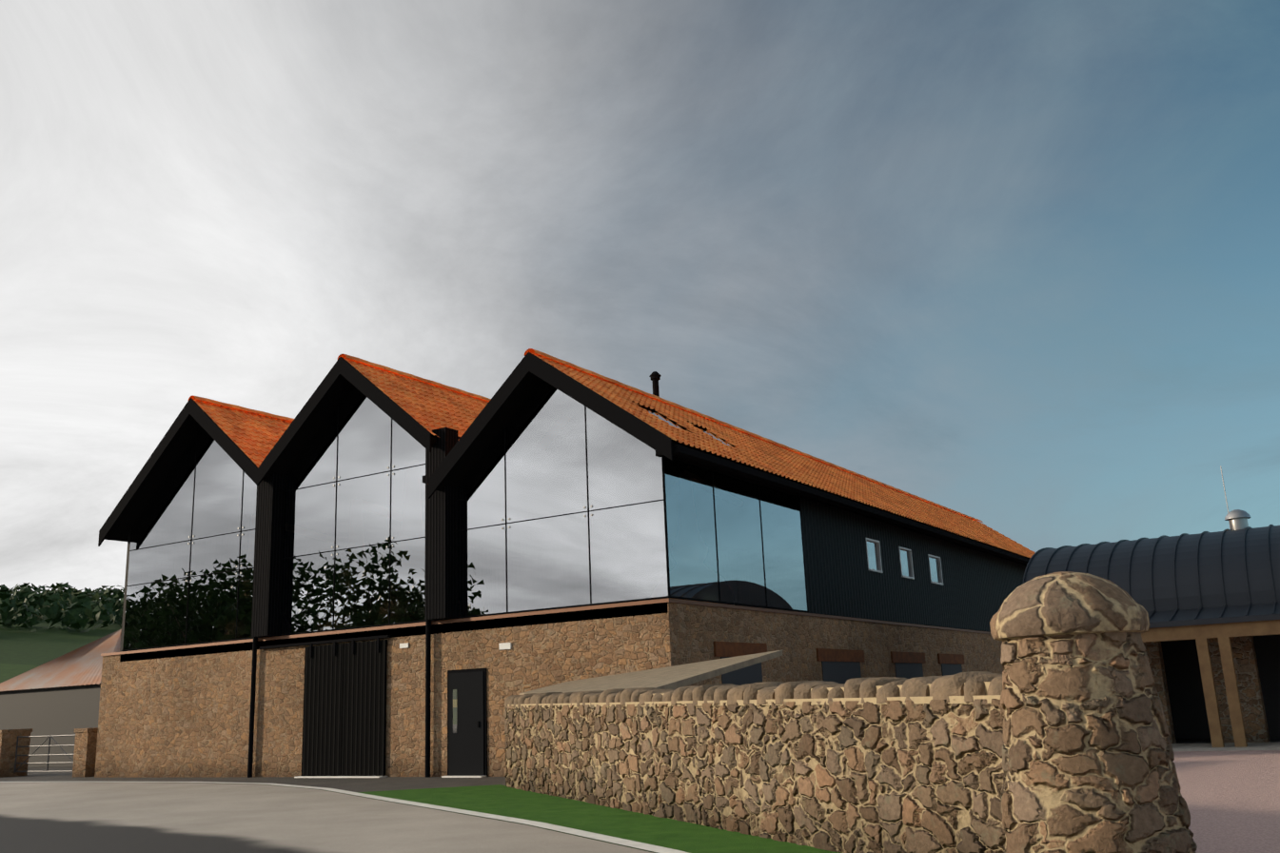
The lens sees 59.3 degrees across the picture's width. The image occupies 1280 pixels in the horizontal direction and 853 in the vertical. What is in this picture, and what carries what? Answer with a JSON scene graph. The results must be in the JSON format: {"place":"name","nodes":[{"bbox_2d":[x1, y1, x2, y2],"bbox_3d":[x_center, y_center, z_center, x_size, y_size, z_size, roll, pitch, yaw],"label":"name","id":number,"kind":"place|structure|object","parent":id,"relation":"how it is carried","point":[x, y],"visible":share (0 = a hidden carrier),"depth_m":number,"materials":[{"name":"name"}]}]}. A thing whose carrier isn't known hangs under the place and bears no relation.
{"place":"outdoors","nodes":[
{"label":"outdoors","id":0,"kind":"place"},
{"bbox_2d":[0,766,505,799],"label":"apron pavement","id":1,"kind":"structure","parent":0,"point":[361,784],"depth_m":24.05,"materials":[{"name":"grey concrete"}]},
{"bbox_2d":[0,728,32,777],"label":"gate pier","id":2,"kind":"structure","parent":1,"relation":"on","point":[8,742],"depth_m":33.00,"materials":[{"name":"stone"}]},
{"bbox_2d":[72,727,98,776],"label":"gate pier","id":3,"kind":"structure","parent":1,"relation":"on","point":[85,752],"depth_m":30.81,"materials":[{"name":"stone"}]},
{"bbox_2d":[13,733,75,772],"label":"field gate","id":4,"kind":"structure","parent":3,"relation":"attached to","point":[48,754],"depth_m":32.17,"materials":[{"name":"grey metal"}]},
{"bbox_2d":[259,634,390,777],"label":"barn doors","id":5,"kind":"structure","parent":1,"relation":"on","point":[344,711],"depth_m":25.50,"materials":[{"name":"black wood"}]},
{"bbox_2d":[247,474,431,777],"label":"downpipes","id":6,"kind":"object","parent":1,"relation":"on","point":[427,695],"visible":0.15,"depth_m":24.50,"materials":[{"name":"black metal"}]},
{"bbox_2d":[519,649,782,694],"bbox_3d":[-0.705,4.216,18.810,4.910,0.760,4.961,-11,-16,31],"label":"lean to slab","id":7,"kind":"object","parent":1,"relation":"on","point":[674,677],"visible":0.71,"depth_m":18.76,"materials":[{"name":"grey concrete"}]},
{"bbox_2d":[0,782,652,852],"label":"road","id":8,"kind":"structure","parent":0,"point":[126,817],"depth_m":14.82,"materials":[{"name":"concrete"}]},
{"bbox_2d":[0,781,688,852],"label":"curb","id":9,"kind":"structure","parent":8,"relation":"on","point":[636,844],"depth_m":14.02,"materials":[{"name":"grey concrete"}]},
{"bbox_2d":[0,608,657,852],"bbox_3d":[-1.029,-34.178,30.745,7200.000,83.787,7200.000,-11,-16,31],"label":"ground","id":10,"kind":"structure","parent":0,"point":[23,649],"depth_m":310.21,"materials":[{"name":"green plant"}]},
{"bbox_2d":[0,684,100,767],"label":"old shed walls","id":11,"kind":"structure","parent":10,"relation":"on","point":[68,710],"depth_m":40.48,"materials":[{"name":"grey"}]},
{"bbox_2d":[0,629,121,691],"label":"outbuilding roof","id":12,"kind":"structure","parent":11,"relation":"on","point":[81,665],"depth_m":42.21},
{"bbox_2d":[0,582,124,632],"bbox_3d":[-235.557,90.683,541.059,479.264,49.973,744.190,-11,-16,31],"label":"trees","id":13,"kind":"object","parent":10,"relation":"on","point":[24,602],"visible":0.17,"depth_m":369.60,"materials":[{"name":"green plant"}]},
{"bbox_2d":[94,602,1004,777],"bbox_3d":[1.597,9.562,38.905,18.200,3.800,32.000,-11,-16,31],"label":"stone base","id":14,"kind":"object","parent":10,"relation":"on","point":[186,716],"visible":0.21,"depth_m":26.38,"materials":[{"name":"brown stone"}]},
{"bbox_2d":[119,602,668,661],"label":"trim","id":15,"kind":"structure","parent":14,"relation":"on","point":[403,634],"depth_m":24.52,"materials":[{"name":"grey"}]},
{"bbox_2d":[399,642,511,649],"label":"wall lights","id":16,"kind":"structure","parent":14,"relation":"attached to","point":[505,645],"depth_m":23.45,"materials":[{"name":"white paint"}]},
{"bbox_2d":[441,667,487,777],"bbox_3d":[-3.681,6.202,23.527,1.070,2.200,0.200,-11,-16,31],"label":"door","id":17,"kind":"structure","parent":14,"relation":"attached to","point":[466,723],"depth_m":23.55,"materials":[{"name":"black"}]},
{"bbox_2d":[100,597,990,655],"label":"ledge trim","id":18,"kind":"structure","parent":14,"relation":"on","point":[668,600],"depth_m":25.38,"materials":[{"name":"brown wood"}]},
{"bbox_2d":[121,426,256,650],"bbox_3d":[-11.793,2.649,29.822,5.700,6.180,0.060,-11,-16,31],"label":"gable window","id":19,"kind":"structure","parent":18,"relation":"on","point":[191,561],"depth_m":29.71,"materials":[{"name":"clear glass"}]},
{"bbox_2d":[277,385,425,635],"bbox_3d":[-6.748,1.675,26.724,5.100,6.180,0.060,-11,-16,31],"label":"gable window","id":20,"kind":"structure","parent":18,"relation":"on","point":[353,554],"depth_m":26.64,"materials":[{"name":"clear glass"}]},
{"bbox_2d":[250,427,458,637],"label":"bay posts","id":21,"kind":"object","parent":18,"relation":"on","point":[441,563],"visible":0.79,"depth_m":25.14,"materials":[{"name":"black wood"}]},
{"bbox_2d":[455,379,668,618],"bbox_3d":[-1.807,1.236,23.579,5.400,5.130,0.060,-11,-16,31],"label":"gable window","id":22,"kind":"structure","parent":18,"relation":"on","point":[560,499],"depth_m":23.42,"materials":[{"name":"clear glass"}]},
{"bbox_2d":[661,454,808,611],"bbox_3d":[2.217,2.463,24.518,0.060,2.870,6.450,-11,-16,31],"label":"side glass","id":23,"kind":"object","parent":18,"relation":"on","point":[729,540],"visible":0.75,"depth_m":24.09,"materials":[{"name":"clear glass"}]},
{"bbox_2d":[119,436,990,651],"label":"walls","id":24,"kind":"structure","parent":14,"relation":"on","point":[125,593],"depth_m":31.21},
{"bbox_2d":[98,397,257,546],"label":"roof fascia","id":25,"kind":"structure","parent":24,"relation":"on","point":[192,418],"depth_m":30.46,"materials":[{"name":"black wood"}]},
{"bbox_2d":[188,394,294,467],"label":"roof tiles","id":26,"kind":"object","parent":25,"relation":"on","point":[254,435],"visible":0.19,"depth_m":30.23,"materials":[{"name":"orange tile"}]},
{"bbox_2d":[256,356,436,485],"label":"roof fascia","id":27,"kind":"structure","parent":24,"relation":"on","point":[342,378],"depth_m":27.31,"materials":[{"name":"black wood"}]},
{"bbox_2d":[337,354,491,436],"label":"roof tiles","id":28,"kind":"object","parent":27,"relation":"on","point":[429,405],"visible":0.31,"depth_m":27.66,"materials":[{"name":"orange tile"}]},
{"bbox_2d":[427,351,1030,564],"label":"roof fascia","id":29,"kind":"structure","parent":24,"relation":"on","point":[529,373],"depth_m":24.12,"materials":[{"name":"black wood"}]},
{"bbox_2d":[649,371,661,396],"bbox_3d":[0.429,-0.581,29.245,0.309,1.760,0.309,-11,-16,31],"label":"chimney flue","id":30,"kind":"object","parent":29,"relation":"on","point":[655,376],"visible":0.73,"depth_m":29.30,"materials":[{"name":"black metal"}]},
{"bbox_2d":[427,348,1034,557],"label":"wing roof tiles","id":31,"kind":"object","parent":29,"relation":"on","point":[762,453],"visible":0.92,"depth_m":29.34,"materials":[{"name":"orange tile"}]},
{"bbox_2d":[655,444,1029,566],"bbox_3d":[9.236,3.245,35.184,0.780,0.500,32.750,-11,-16,31],"label":"roof eave","id":32,"kind":"object","parent":29,"relation":"attached to","point":[699,456],"visible":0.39,"depth_m":27.37,"materials":[{"name":"black wood"}]},
{"bbox_2d":[800,497,1025,630],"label":"cladding","id":33,"kind":"structure","parent":24,"relation":"attached to","point":[974,590],"depth_m":32.22,"materials":[{"name":"black wood"}]},
{"bbox_2d":[865,537,943,585],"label":"side windows","id":34,"kind":"structure","parent":33,"relation":"attached to","point":[874,556],"depth_m":33.27,"materials":[{"name":"clear glass"}]},
{"bbox_2d":[713,641,964,685],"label":"windows","id":35,"kind":"structure","parent":14,"relation":"in","point":[839,666],"depth_m":27.77,"materials":[{"name":"brown"}]},
{"bbox_2d":[357,784,841,852],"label":"verge grass","id":36,"kind":"structure","parent":10,"relation":"on","point":[501,799],"depth_m":13.62,"materials":[{"name":"green plant"}]},
{"bbox_2d":[504,698,1005,852],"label":"stone wall","id":37,"kind":"structure","parent":10,"relation":"on","point":[910,776],"depth_m":10.65,"materials":[{"name":"brown stone"}]},
{"bbox_2d":[504,670,1002,707],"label":"wall cope stones","id":38,"kind":"object","parent":37,"relation":"on","point":[944,687],"depth_m":10.86,"materials":[{"name":"brown stone"}]},
{"bbox_2d":[506,681,1000,707],"bbox_3d":[0.313,3.449,14.204,13.713,0.276,0.524,-33,-33,64],"label":"wall cope mortar","id":39,"kind":"object","parent":37,"relation":"on","point":[929,699],"depth_m":10.21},
{"bbox_2d":[1000,631,1197,852],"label":"gate pillar","id":40,"kind":"structure","parent":10,"relation":"on","point":[1088,762],"depth_m":7.18,"materials":[{"name":"brown stone"}]},
{"bbox_2d":[989,571,1149,640],"bbox_3d":[2.954,1.238,7.798,1.030,0.460,1.030,-11,-16,31],"label":"pillar cap","id":41,"kind":"object","parent":40,"relation":"on","point":[1066,602],"visible":0.83,"depth_m":7.43,"materials":[{"name":"beige stone"}]},
{"bbox_2d":[1173,749,1279,852],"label":"gravel yard","id":42,"kind":"structure","parent":10,"relation":"on","point":[1231,797],"depth_m":12.89,"materials":[{"name":"grey gravel"}]},
{"bbox_2d":[1171,741,1279,750],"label":"plinth","id":43,"kind":"structure","parent":42,"relation":"on","point":[1274,745],"depth_m":21.84,"materials":[{"name":"concrete"}]},
{"bbox_2d":[1141,619,1279,747],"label":"timber frame","id":44,"kind":"object","parent":43,"relation":"on","point":[1202,634],"visible":0.35,"depth_m":22.07,"materials":[{"name":"brown wood"}]},
{"bbox_2d":[1022,524,1279,628],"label":"curved metal roof","id":45,"kind":"structure","parent":44,"relation":"on","point":[1227,575],"depth_m":24.29,"materials":[{"name":"grey metal"}]},
{"bbox_2d":[1220,465,1251,530],"bbox_3d":[14.540,1.855,27.381,0.592,2.200,1.885,-11,-16,31],"label":"roof vent","id":46,"kind":"object","parent":45,"relation":"on","point":[1236,519],"visible":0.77,"depth_m":26.55,"materials":[{"name":"grey metal"}]},
{"bbox_2d":[0,0,1279,599],"label":"sky","id":47,"kind":"structure","parent":0,"point":[1013,266],"materials":[{"name":"grey"}]},
{"bbox_2d":[1143,633,1279,743],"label":"wall","id":48,"kind":"structure","parent":0,"point":[1250,694],"depth_m":23.40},
{"bbox_2d":[1161,634,1279,743],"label":"doorway openings","id":49,"kind":"object","parent":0,"point":[1186,695],"depth_m":25.63,"materials":[{"name":"black"}]}
]}

